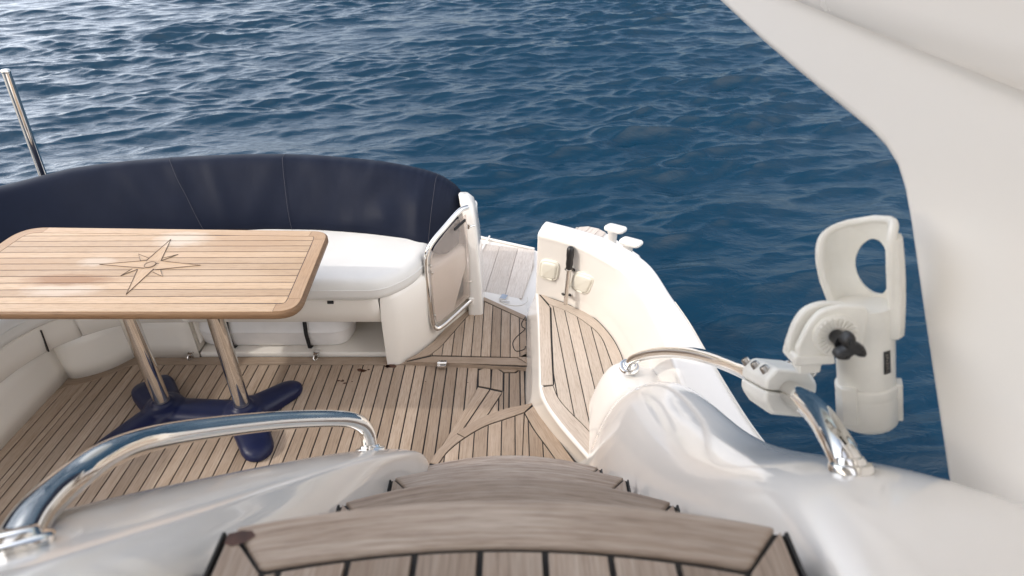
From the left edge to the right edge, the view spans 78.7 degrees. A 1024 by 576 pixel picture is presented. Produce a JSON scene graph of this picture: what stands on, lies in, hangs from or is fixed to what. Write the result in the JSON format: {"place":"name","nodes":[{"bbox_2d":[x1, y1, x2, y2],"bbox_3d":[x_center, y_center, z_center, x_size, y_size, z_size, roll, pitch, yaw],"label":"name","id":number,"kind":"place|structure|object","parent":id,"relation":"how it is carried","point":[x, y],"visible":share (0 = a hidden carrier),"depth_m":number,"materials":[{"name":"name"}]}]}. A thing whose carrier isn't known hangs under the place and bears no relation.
{"place":"outdoors","nodes":[
{"label":"outdoors","id":0,"kind":"place"},
{"bbox_2d":[0,0,949,480],"bbox_3d":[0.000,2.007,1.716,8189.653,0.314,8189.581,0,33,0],"label":"sea","id":1,"kind":"structure","parent":0,"point":[722,162],"depth_m":8.32,"materials":[{"name":"blue liquid"}]},
{"bbox_3d":[-0.911,1.749,1.745,3.418,0.970,5.047,0,33,0],"label":"yacht hull","id":2,"kind":"object","parent":1,"relation":"on","visible":0},
{"bbox_2d":[0,345,525,526],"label":"cockpit deck","id":3,"kind":"structure","parent":2,"relation":"on","point":[427,412],"depth_m":2.69,"materials":[{"name":"brown wood"}]},
{"bbox_2d":[0,228,328,461],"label":"cockpit table","id":4,"kind":"object","parent":3,"relation":"on","point":[130,278],"visible":0.83,"depth_m":2.35,"materials":[{"name":"brown wood"}]},
{"bbox_2d":[0,449,428,575],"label":"stair fairing","id":5,"kind":"object","parent":3,"relation":"on","point":[177,529],"visible":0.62,"depth_m":0.66,"materials":[{"name":"white plastic"}]},
{"bbox_2d":[0,410,384,557],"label":"handrail","id":6,"kind":"object","parent":5,"relation":"on","point":[34,515],"visible":0.98,"depth_m":0.78,"materials":[{"name":"silver metal"}]},
{"bbox_2d":[0,244,467,449],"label":"cockpit settee","id":7,"kind":"object","parent":3,"relation":"on","point":[40,365],"visible":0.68,"depth_m":2.85,"materials":[{"name":"white plastic"}]},
{"bbox_2d":[0,69,46,175],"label":"flagpole","id":8,"kind":"object","parent":7,"relation":"on","point":[10,84],"visible":0.58,"depth_m":2.93,"materials":[{"name":"silver metal"}]},
{"bbox_2d":[0,319,55,347],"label":"seat cushion","id":9,"kind":"object","parent":7,"relation":"on","point":[11,330],"visible":0.03,"depth_m":2.48,"materials":[{"name":"white leather"}]},
{"bbox_2d":[192,322,203,342],"bbox_3d":[-1.494,0.136,3.041,0.012,0.165,0.228,0,33,0],"label":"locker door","id":10,"kind":"structure","parent":7,"relation":"in","point":[196,325],"depth_m":2.96,"materials":[{"name":"beige plastic"}]},
{"bbox_2d":[0,154,460,253],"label":"backrest cover","id":11,"kind":"object","parent":7,"relation":"on","point":[279,191],"visible":0.86,"depth_m":3.03,"materials":[{"name":"blue fabric"}]},
{"bbox_2d":[198,322,355,347],"bbox_3d":[-1.151,0.144,3.056,0.766,0.208,0.264,0,33,0],"label":"life raft canister","id":12,"kind":"object","parent":7,"relation":"on","point":[310,334],"visible":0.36,"depth_m":2.96,"materials":[{"name":"white plastic"}]},
{"bbox_2d":[259,229,433,298],"bbox_3d":[-0.869,-0.131,2.923,0.989,0.112,0.543,0,33,0],"label":"seat cushion","id":13,"kind":"object","parent":7,"relation":"on","point":[360,266],"visible":0.5,"depth_m":2.79,"materials":[{"name":"white leather"}]},
{"bbox_2d":[76,192,484,327],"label":"transom wall","id":14,"kind":"structure","parent":3,"relation":"on","point":[470,238],"depth_m":3.13,"materials":[{"name":"white plastic"}]},
{"bbox_2d":[423,205,474,330],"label":"transom gate","id":15,"kind":"structure","parent":14,"relation":"attached to","point":[463,294],"depth_m":2.97,"materials":[{"name":"silver metal"}]},
{"bbox_2d":[405,297,526,370],"bbox_3d":[-0.210,0.215,3.167,0.590,0.037,0.604,0,33,0],"label":"passage step","id":16,"kind":"object","parent":3,"relation":"on","point":[493,336],"visible":0.94,"depth_m":3.05,"materials":[{"name":"brown wood"}]},
{"bbox_2d":[430,403,573,464],"bbox_3d":[-0.030,0.746,2.281,0.557,0.100,0.833,0,33,0],"label":"stair landing","id":17,"kind":"object","parent":3,"relation":"on","point":[522,430],"visible":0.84,"depth_m":2.43,"materials":[{"name":"brown wood"}]},
{"bbox_2d":[203,455,806,575],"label":"flybridge stairs","id":18,"kind":"structure","parent":3,"relation":"on","point":[509,515],"depth_m":0.55,"materials":[{"name":"brown wood"}]},
{"bbox_2d":[525,293,622,462],"bbox_3d":[0.291,0.453,2.580,0.423,0.250,1.544,-5,33,-8],"label":"side step","id":19,"kind":"object","parent":3,"relation":"on","point":[573,354],"visible":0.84,"depth_m":2.59,"materials":[{"name":"brown wood"}]},
{"bbox_2d":[571,226,640,317],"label":"quarter deck","id":20,"kind":"structure","parent":3,"relation":"on","point":[583,307],"depth_m":2.96,"materials":[{"name":"white plastic"}]},
{"bbox_2d":[604,223,626,242],"bbox_3d":[0.470,-0.223,2.863,0.105,0.146,0.079,22,39,30],"label":"mooring cleat","id":21,"kind":"object","parent":20,"relation":"on","point":[613,230],"visible":0.68,"depth_m":2.83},
{"bbox_2d":[619,236,642,251],"bbox_3d":[0.520,-0.153,2.754,0.105,0.146,0.079,22,39,30],"label":"mooring cleat","id":22,"kind":"object","parent":20,"relation":"on","point":[629,243],"visible":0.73,"depth_m":2.71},
{"bbox_2d":[536,222,764,441],"bbox_3d":[0.496,0.608,2.626,0.366,1.340,1.615,-9,34,-14],"label":"side coaming","id":23,"kind":"object","parent":3,"relation":"on","point":[622,293],"visible":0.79,"depth_m":2.53,"materials":[{"name":"plastic"}]},
{"bbox_2d":[563,246,573,304],"bbox_3d":[0.254,-0.053,2.791,0.035,0.303,0.034,0,33,0],"label":"deck lever","id":24,"kind":"object","parent":23,"relation":"attached to","point":[569,258],"visible":1,"depth_m":2.76,"materials":[{"name":"black metal"}]},
{"bbox_2d":[579,363,1023,575],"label":"stair fairing","id":25,"kind":"object","parent":3,"relation":"on","point":[686,449],"visible":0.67,"depth_m":0.64,"materials":[{"name":"white plastic"}]},
{"bbox_2d":[619,346,875,475],"bbox_3d":[0.412,0.222,1.399,0.124,0.896,1.265,1,33,1],"label":"handrail","id":26,"kind":"object","parent":25,"relation":"on","point":[843,454],"visible":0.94,"depth_m":0.78,"materials":[{"name":"silver metal"}]},
{"bbox_2d":[741,215,905,434],"bbox_3d":[0.422,0.071,0.862,0.158,0.400,0.276,0,33,0],"label":"rod holder","id":27,"kind":"object","parent":26,"relation":"attached to","point":[853,324],"visible":0.98,"depth_m":0.77,"materials":[{"name":"white plastic"}]},
{"bbox_2d":[721,0,1023,504],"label":"hardtop arch","id":28,"kind":"structure","parent":25,"relation":"on","point":[929,94],"depth_m":0.70,"materials":[{"name":"white plastic"}]},
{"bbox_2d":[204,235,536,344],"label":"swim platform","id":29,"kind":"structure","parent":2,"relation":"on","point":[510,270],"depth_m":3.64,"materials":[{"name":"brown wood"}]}
]}

